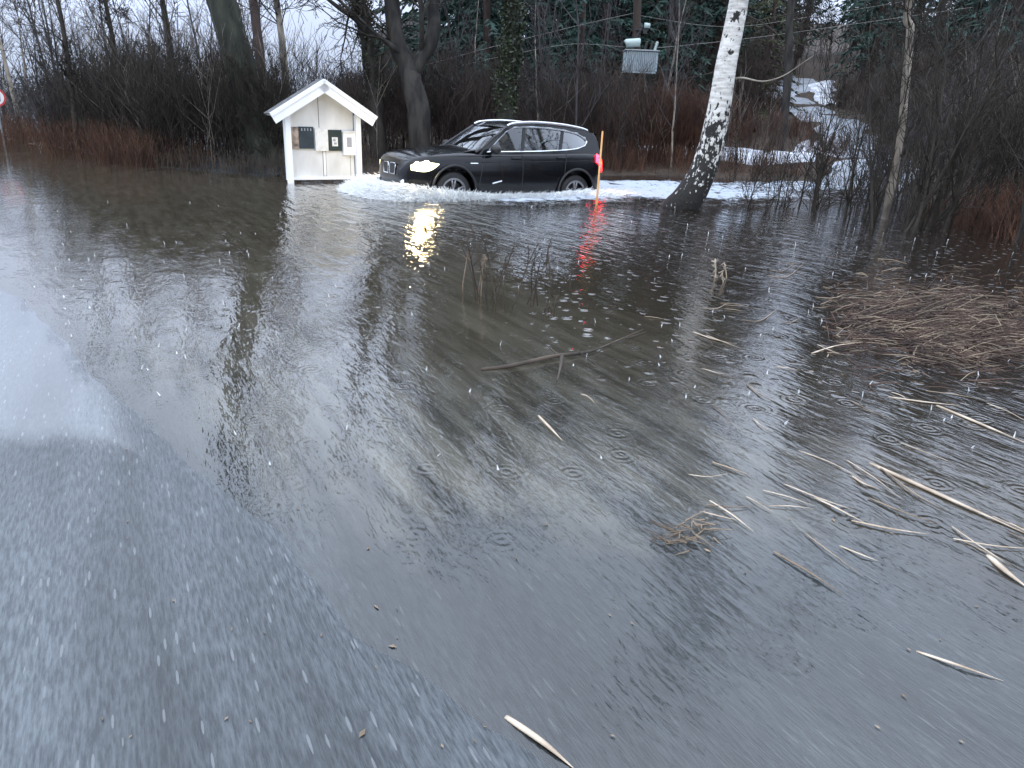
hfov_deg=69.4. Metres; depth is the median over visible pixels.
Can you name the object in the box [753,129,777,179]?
willow sapling
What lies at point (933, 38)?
bare tree
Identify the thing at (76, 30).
bare tree
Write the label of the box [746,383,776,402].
reed stalk
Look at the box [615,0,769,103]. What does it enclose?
spruce tree
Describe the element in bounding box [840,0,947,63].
spruce tree
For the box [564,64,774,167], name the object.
brush thicket
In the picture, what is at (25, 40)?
bare tree
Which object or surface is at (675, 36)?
bare tree
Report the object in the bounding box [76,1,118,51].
bare tree
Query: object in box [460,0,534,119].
ivy tree
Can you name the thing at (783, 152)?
snow
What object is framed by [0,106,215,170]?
reed bed
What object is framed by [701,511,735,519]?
reed stalk
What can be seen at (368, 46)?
gnarled tree
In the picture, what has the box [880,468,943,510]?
reed stalk
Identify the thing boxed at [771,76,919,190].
side road
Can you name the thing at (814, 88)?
snow
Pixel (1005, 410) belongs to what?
reed stalk
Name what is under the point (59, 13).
slim tree
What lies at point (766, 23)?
power line
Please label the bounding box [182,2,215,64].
bare tree
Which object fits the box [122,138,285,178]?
reed bed
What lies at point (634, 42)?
utility pole
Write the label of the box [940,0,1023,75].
spruce tree
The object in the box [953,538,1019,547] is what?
reed stalk
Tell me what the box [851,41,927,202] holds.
alder shrub
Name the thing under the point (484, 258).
withered plant
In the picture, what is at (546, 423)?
reed stalk
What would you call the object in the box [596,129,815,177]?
reed bed
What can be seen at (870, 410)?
reed stalk
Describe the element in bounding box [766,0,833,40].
spruce tree
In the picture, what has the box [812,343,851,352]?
reed stalk
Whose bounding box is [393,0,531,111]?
spruce tree
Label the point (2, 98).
road sign
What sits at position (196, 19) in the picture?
bare tree
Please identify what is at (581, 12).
spruce tree
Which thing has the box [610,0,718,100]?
spruce tree
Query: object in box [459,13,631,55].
power line
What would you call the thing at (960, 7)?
spruce tree
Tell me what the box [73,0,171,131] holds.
slim tree
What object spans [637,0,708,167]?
bare tree
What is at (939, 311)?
reed drift
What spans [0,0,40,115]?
bare tree
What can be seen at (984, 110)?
alder shrub
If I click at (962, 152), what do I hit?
alder shrub
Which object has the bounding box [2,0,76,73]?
bare tree
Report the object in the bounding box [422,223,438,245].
withered plant
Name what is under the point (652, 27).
spruce tree
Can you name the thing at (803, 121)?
brush thicket
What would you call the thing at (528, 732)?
reed stalk
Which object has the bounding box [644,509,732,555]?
grass clod
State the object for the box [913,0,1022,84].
spruce tree
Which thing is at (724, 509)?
reed stalk
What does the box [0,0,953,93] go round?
sky
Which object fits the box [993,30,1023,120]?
spruce tree
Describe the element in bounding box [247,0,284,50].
bare tree
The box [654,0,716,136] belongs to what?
bare tree
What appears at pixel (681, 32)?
bare tree
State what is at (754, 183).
alder shrub
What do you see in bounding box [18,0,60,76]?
bare tree
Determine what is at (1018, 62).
bare tree
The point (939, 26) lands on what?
bare tree
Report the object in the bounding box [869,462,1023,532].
reed stalk
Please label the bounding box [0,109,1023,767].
road
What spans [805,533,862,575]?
reed stalk
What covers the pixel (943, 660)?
reed stalk
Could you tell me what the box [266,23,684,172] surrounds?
brush thicket
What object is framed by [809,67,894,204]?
alder shrub
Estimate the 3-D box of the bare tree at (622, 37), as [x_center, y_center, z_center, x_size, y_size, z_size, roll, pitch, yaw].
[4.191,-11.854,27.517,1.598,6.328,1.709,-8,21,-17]
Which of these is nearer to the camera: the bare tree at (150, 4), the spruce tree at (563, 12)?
the spruce tree at (563, 12)
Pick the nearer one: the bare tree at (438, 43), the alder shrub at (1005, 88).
the alder shrub at (1005, 88)
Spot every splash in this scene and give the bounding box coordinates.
[34,201,1015,469]
[333,172,641,203]
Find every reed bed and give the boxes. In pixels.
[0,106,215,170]
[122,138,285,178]
[354,129,606,175]
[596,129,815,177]
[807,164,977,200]
[927,258,1023,317]
[928,166,1023,245]
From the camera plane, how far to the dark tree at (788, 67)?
24.70 m
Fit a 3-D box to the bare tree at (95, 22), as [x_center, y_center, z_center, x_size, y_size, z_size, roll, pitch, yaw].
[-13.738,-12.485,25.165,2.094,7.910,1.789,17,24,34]
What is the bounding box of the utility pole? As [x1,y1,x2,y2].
[622,0,659,147]
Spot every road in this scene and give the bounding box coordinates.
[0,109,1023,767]
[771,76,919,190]
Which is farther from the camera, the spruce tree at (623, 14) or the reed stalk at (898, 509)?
the spruce tree at (623, 14)
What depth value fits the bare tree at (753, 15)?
38.16 m
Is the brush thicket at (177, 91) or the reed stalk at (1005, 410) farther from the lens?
the brush thicket at (177, 91)
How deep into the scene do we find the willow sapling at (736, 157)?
20.40 m
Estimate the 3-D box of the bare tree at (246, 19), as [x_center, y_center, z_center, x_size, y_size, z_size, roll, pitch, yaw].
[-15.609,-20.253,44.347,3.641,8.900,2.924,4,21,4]
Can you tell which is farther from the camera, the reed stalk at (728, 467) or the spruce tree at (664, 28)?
the spruce tree at (664, 28)
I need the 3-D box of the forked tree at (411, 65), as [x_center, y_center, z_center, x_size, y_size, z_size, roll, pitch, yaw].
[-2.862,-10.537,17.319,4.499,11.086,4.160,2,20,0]
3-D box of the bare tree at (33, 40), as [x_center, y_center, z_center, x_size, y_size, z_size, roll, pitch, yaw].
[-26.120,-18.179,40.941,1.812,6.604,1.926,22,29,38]
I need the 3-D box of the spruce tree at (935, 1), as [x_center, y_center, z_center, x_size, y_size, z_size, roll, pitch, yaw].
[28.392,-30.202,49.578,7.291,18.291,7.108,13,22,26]
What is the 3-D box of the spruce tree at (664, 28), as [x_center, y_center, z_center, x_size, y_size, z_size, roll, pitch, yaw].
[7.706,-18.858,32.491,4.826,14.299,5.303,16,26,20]
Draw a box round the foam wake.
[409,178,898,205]
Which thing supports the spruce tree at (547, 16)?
on the ground
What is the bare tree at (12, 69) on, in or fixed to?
on the ground
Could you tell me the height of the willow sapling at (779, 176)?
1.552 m
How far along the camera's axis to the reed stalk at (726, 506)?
3.06 m
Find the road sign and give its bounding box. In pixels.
[0,90,5,144]
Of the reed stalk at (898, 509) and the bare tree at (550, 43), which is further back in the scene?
the bare tree at (550, 43)
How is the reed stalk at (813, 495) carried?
on the water
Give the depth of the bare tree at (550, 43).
20.88 m
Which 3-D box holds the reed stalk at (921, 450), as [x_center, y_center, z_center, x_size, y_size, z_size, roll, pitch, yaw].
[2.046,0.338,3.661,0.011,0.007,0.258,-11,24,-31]
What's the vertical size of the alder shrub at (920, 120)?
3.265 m
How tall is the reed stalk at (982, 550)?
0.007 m
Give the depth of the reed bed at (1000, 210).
11.88 m
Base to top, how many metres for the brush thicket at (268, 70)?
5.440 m
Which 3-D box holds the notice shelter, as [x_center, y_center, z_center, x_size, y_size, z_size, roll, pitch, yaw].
[-3.905,-5.182,15.311,2.276,2.103,0.414,-10,24,-31]
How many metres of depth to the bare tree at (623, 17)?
40.51 m
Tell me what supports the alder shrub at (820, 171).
on the ground
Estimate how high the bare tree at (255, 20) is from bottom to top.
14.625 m
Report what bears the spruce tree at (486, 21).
on the ground
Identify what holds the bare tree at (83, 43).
on the ground
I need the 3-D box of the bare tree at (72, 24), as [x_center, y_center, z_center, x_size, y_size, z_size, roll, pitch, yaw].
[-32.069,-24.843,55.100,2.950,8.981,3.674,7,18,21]
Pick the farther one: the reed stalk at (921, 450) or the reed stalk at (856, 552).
the reed stalk at (921, 450)
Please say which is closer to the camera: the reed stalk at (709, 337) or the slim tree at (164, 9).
the reed stalk at (709, 337)
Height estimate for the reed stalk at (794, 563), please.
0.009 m
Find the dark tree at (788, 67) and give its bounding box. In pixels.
[776,0,830,150]
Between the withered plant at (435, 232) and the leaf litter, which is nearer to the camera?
the leaf litter
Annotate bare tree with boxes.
[0,0,21,112]
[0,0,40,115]
[0,0,51,136]
[0,2,29,112]
[0,14,13,77]
[1,2,43,99]
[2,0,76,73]
[14,0,51,96]
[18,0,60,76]
[21,0,81,77]
[23,1,59,60]
[39,0,87,72]
[48,0,109,64]
[59,2,95,60]
[70,17,101,63]
[71,0,105,67]
[71,1,114,57]
[72,0,117,56]
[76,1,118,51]
[111,0,149,59]
[125,0,167,42]
[125,0,202,61]
[142,0,196,61]
[158,0,205,60]
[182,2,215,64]
[187,1,216,48]
[187,2,213,60]
[195,0,218,65]
[238,0,265,55]
[240,0,275,55]
[243,0,276,46]
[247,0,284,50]
[249,0,264,78]
[410,1,457,142]
[434,0,474,122]
[460,0,495,117]
[485,19,539,103]
[521,0,573,110]
[522,0,565,120]
[522,0,566,120]
[543,0,616,129]
[585,0,623,85]
[586,0,632,87]
[600,0,642,115]
[613,2,632,72]
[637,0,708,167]
[645,0,687,101]
[652,0,705,105]
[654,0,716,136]
[660,0,717,117]
[740,0,777,65]
[926,0,939,79]
[931,0,951,84]
[967,0,1022,150]
[1002,13,1023,112]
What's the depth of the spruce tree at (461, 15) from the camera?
38.30 m
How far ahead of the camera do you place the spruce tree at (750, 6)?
43.61 m
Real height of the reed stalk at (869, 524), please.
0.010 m
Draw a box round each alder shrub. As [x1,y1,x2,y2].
[735,140,775,205]
[755,122,808,209]
[783,29,881,210]
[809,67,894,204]
[826,27,982,220]
[838,0,1023,232]
[842,68,924,206]
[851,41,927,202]
[862,0,1023,202]
[881,66,1022,198]
[893,2,1023,231]
[899,0,1023,211]
[929,0,1023,226]
[941,60,1023,200]
[944,122,1022,203]
[946,63,1021,199]
[953,26,1023,180]
[959,90,1023,209]
[962,33,1023,180]
[972,0,1023,233]
[985,108,1023,247]
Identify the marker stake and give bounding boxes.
[595,131,602,204]
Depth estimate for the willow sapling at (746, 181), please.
19.41 m
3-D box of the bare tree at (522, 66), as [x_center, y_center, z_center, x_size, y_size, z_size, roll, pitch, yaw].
[0.032,-10.394,24.400,1.732,5.421,1.347,13,23,28]
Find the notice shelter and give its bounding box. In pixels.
[264,79,377,183]
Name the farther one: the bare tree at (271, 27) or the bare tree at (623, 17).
the bare tree at (271, 27)
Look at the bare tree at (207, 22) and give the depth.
47.28 m
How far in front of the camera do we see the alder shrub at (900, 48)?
15.25 m
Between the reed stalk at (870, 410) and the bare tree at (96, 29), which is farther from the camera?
the bare tree at (96, 29)
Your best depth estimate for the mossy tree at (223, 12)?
17.22 m
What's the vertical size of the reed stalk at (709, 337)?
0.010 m
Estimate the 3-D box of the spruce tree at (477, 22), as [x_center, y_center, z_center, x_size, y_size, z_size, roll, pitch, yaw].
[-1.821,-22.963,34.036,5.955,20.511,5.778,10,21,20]
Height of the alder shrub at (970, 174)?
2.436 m
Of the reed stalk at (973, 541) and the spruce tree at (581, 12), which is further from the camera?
the spruce tree at (581, 12)
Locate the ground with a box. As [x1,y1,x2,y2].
[0,23,1023,461]
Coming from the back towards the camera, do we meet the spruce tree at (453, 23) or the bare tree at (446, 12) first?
the spruce tree at (453, 23)
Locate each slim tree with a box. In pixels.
[0,0,103,152]
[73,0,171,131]
[105,0,192,145]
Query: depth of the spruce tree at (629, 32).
40.41 m
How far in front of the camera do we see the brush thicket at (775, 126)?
23.00 m
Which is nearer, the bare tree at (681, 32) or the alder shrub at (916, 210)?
the alder shrub at (916, 210)
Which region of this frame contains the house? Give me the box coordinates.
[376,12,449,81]
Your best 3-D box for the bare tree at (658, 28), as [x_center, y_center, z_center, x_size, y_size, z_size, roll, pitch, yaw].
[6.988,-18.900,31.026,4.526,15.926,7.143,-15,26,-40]
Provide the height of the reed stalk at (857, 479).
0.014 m
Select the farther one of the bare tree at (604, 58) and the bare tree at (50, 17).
the bare tree at (50, 17)
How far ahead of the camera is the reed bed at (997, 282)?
7.26 m
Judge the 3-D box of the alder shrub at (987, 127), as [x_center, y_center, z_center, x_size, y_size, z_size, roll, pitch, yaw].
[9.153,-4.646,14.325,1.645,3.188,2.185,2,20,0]
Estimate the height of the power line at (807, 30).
2.114 m
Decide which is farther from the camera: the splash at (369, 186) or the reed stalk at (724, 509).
the splash at (369, 186)
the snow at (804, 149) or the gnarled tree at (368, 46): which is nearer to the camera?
the gnarled tree at (368, 46)
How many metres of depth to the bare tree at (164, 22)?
23.01 m
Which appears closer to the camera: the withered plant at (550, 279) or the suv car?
the withered plant at (550, 279)
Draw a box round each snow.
[625,145,814,164]
[794,140,834,156]
[808,80,835,104]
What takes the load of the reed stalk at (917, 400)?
on the water
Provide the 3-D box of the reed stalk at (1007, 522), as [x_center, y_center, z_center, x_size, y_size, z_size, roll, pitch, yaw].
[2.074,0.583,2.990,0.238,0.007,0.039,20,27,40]
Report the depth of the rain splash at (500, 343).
5.18 m
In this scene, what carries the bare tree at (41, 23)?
on the ground
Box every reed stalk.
[504,715,573,767]
[538,415,561,439]
[694,332,732,343]
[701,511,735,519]
[705,504,747,507]
[709,500,753,531]
[711,461,751,475]
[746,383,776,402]
[746,496,770,510]
[763,490,813,505]
[769,505,812,508]
[773,551,840,592]
[784,484,849,508]
[798,450,860,478]
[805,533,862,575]
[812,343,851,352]
[814,497,862,521]
[840,545,876,560]
[847,460,902,499]
[850,400,901,420]
[851,469,911,492]
[851,476,880,489]
[851,520,925,533]
[868,497,937,523]
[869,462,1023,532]
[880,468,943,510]
[888,396,959,405]
[901,443,949,461]
[916,650,1002,680]
[936,405,1022,441]
[952,526,1004,561]
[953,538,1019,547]
[957,538,1015,568]
[986,554,1023,585]
[987,403,1022,419]
[992,516,1023,528]
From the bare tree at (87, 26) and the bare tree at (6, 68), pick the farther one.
the bare tree at (87, 26)
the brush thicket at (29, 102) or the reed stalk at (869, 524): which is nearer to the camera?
the reed stalk at (869, 524)
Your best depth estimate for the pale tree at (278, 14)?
19.38 m
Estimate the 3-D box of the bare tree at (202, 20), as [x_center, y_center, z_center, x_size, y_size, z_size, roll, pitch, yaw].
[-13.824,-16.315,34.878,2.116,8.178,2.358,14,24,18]
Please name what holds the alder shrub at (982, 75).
on the ground
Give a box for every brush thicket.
[0,56,441,113]
[0,63,110,145]
[5,5,333,169]
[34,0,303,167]
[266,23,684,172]
[349,49,819,164]
[521,0,1021,103]
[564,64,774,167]
[569,2,1023,160]
[675,85,800,167]
[753,88,854,155]
[814,57,959,136]
[849,1,1023,205]
[894,8,1023,204]
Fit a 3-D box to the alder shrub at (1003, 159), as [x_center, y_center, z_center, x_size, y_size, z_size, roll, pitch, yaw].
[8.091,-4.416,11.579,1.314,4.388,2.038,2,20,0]
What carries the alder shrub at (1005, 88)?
on the ground
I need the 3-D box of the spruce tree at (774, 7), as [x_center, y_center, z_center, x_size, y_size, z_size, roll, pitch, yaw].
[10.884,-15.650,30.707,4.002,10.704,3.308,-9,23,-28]
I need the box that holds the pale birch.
[852,0,1012,219]
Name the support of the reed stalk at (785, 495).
on the water
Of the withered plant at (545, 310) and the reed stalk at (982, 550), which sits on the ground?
the withered plant at (545, 310)
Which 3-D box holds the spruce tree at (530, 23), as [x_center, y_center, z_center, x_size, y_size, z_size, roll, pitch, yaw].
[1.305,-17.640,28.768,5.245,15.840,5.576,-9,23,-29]
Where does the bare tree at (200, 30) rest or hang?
on the ground
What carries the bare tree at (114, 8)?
on the ground
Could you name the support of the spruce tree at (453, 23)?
on the ground
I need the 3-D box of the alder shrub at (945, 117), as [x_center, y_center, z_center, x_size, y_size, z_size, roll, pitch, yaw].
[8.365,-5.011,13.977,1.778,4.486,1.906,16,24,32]
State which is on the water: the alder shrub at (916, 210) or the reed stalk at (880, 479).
the reed stalk at (880, 479)
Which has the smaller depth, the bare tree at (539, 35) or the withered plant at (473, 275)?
the withered plant at (473, 275)
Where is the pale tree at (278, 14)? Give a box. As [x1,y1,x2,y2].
[237,0,325,95]
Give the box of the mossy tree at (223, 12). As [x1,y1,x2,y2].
[200,0,296,167]
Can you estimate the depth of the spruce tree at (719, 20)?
32.92 m
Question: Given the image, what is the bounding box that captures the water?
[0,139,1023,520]
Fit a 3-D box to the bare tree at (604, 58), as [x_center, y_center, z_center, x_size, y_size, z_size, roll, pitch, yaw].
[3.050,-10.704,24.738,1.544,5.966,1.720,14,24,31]
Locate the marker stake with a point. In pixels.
(599, 169)
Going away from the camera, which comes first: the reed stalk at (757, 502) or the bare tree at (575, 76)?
the reed stalk at (757, 502)
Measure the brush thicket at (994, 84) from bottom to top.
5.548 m
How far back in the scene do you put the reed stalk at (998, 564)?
2.71 m
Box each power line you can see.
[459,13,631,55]
[645,2,898,26]
[658,7,970,47]
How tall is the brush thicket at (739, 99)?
3.642 m
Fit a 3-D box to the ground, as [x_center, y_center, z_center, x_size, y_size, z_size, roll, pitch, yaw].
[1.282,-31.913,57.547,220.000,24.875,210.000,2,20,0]
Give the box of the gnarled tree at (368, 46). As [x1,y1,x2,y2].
[299,0,426,159]
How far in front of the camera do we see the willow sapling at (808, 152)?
21.75 m
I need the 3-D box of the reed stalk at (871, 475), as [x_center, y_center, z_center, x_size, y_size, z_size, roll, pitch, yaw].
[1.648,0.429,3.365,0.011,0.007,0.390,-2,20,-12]
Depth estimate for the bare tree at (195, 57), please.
18.06 m
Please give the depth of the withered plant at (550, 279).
6.88 m
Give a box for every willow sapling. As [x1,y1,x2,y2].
[722,127,746,180]
[726,159,757,184]
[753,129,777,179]
[756,144,784,182]
[773,148,794,183]
[780,140,806,179]
[803,120,818,175]
[812,125,831,165]
[814,135,846,177]
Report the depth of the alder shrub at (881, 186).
14.58 m
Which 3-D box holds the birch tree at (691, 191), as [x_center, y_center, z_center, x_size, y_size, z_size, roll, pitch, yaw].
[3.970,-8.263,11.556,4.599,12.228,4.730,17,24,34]
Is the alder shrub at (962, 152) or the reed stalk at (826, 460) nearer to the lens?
the reed stalk at (826, 460)
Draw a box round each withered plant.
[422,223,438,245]
[454,234,511,303]
[462,251,489,303]
[468,224,543,312]
[526,238,551,266]
[526,252,543,307]
[541,294,560,320]
[546,249,574,298]
[711,259,727,281]
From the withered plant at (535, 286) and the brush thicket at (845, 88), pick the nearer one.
the withered plant at (535, 286)
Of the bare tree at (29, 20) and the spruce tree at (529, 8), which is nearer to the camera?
the bare tree at (29, 20)
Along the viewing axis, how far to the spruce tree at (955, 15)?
57.29 m
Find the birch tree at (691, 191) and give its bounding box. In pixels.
[661,0,813,210]
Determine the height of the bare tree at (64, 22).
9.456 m
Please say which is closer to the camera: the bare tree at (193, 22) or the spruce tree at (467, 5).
the spruce tree at (467, 5)
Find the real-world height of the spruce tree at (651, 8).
10.887 m
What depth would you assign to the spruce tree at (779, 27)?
53.08 m
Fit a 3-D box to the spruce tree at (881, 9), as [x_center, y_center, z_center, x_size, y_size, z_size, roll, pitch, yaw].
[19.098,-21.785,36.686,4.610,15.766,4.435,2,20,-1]
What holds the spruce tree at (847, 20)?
on the ground
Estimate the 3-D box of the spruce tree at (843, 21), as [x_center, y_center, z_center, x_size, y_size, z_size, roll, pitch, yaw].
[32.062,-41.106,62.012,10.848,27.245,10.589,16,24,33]
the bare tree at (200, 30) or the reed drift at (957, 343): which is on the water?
the reed drift at (957, 343)
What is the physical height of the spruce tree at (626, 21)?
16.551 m
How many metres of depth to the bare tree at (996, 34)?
24.43 m
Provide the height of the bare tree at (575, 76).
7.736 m
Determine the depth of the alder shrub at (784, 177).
14.45 m
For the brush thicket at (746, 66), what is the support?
on the ground
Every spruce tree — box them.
[371,0,493,121]
[373,0,553,106]
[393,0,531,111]
[407,0,498,70]
[417,1,528,97]
[424,0,544,109]
[461,0,631,89]
[477,0,595,120]
[491,6,585,81]
[497,0,629,95]
[522,1,574,54]
[536,0,612,119]
[536,0,675,111]
[555,0,668,81]
[586,2,709,53]
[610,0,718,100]
[611,0,709,99]
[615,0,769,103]
[617,2,671,89]
[629,0,723,103]
[660,0,782,106]
[700,0,776,77]
[701,0,818,47]
[705,0,784,49]
[736,0,806,131]
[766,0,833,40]
[793,0,840,57]
[808,0,933,54]
[810,0,927,77]
[821,0,916,90]
[826,0,859,49]
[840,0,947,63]
[860,0,967,53]
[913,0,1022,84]
[916,0,1004,57]
[928,0,1000,56]
[929,0,986,53]
[931,0,1023,96]
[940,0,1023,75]
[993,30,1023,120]
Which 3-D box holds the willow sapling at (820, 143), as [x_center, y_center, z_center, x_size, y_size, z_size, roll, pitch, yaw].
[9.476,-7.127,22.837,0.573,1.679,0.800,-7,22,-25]
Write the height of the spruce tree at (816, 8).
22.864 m
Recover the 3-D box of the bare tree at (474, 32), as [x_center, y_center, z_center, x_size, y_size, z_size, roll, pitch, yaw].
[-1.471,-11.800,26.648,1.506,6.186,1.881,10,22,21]
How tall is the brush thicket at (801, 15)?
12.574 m
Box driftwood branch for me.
[481,329,644,381]
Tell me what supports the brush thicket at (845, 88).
on the ground
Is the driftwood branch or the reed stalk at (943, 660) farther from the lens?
the driftwood branch
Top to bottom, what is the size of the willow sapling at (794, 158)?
1.283 m
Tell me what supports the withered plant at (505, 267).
on the ground
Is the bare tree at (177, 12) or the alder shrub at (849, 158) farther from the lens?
the bare tree at (177, 12)
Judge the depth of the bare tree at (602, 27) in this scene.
27.39 m
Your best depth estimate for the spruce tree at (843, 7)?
48.60 m
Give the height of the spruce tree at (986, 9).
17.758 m
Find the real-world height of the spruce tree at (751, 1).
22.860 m
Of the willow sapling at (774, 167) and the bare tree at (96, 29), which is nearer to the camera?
the willow sapling at (774, 167)
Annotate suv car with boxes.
[376,119,602,208]
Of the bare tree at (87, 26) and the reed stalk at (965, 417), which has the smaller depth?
the reed stalk at (965, 417)
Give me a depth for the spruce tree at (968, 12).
52.54 m
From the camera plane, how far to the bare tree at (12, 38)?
38.97 m
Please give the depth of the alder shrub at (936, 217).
11.45 m
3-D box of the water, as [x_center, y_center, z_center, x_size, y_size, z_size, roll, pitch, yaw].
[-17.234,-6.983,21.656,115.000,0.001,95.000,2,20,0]
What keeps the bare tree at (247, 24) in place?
on the ground
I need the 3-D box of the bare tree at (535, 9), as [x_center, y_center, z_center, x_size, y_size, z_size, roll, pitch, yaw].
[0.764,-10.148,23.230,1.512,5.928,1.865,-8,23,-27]
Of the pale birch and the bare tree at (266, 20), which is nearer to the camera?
the pale birch
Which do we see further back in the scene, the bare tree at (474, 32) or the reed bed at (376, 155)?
the bare tree at (474, 32)
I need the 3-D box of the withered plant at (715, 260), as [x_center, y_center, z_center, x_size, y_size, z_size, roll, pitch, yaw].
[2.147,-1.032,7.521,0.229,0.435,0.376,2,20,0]
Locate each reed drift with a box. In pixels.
[817,259,1023,400]
[819,253,1023,433]
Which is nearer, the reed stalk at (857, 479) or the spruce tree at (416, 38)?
the reed stalk at (857, 479)
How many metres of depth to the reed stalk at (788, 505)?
3.09 m
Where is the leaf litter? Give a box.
[101,408,977,747]
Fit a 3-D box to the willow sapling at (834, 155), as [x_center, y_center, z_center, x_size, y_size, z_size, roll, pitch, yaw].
[9.270,-6.518,21.519,0.790,1.426,0.502,20,27,40]
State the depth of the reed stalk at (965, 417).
4.08 m
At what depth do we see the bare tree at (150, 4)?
43.81 m
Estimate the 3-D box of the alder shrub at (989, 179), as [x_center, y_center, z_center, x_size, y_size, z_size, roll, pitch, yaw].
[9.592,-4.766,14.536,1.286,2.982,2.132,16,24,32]
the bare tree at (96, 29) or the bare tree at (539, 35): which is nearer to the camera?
the bare tree at (539, 35)
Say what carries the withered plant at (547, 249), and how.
on the ground
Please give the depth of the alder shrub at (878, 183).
12.67 m
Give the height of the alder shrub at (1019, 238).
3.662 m
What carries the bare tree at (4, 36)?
on the ground
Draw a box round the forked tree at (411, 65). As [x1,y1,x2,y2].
[292,0,457,147]
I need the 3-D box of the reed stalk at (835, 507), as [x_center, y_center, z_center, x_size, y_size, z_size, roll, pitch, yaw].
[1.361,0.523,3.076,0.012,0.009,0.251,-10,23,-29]
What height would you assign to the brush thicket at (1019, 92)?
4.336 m
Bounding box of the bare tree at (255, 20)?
[249,0,264,78]

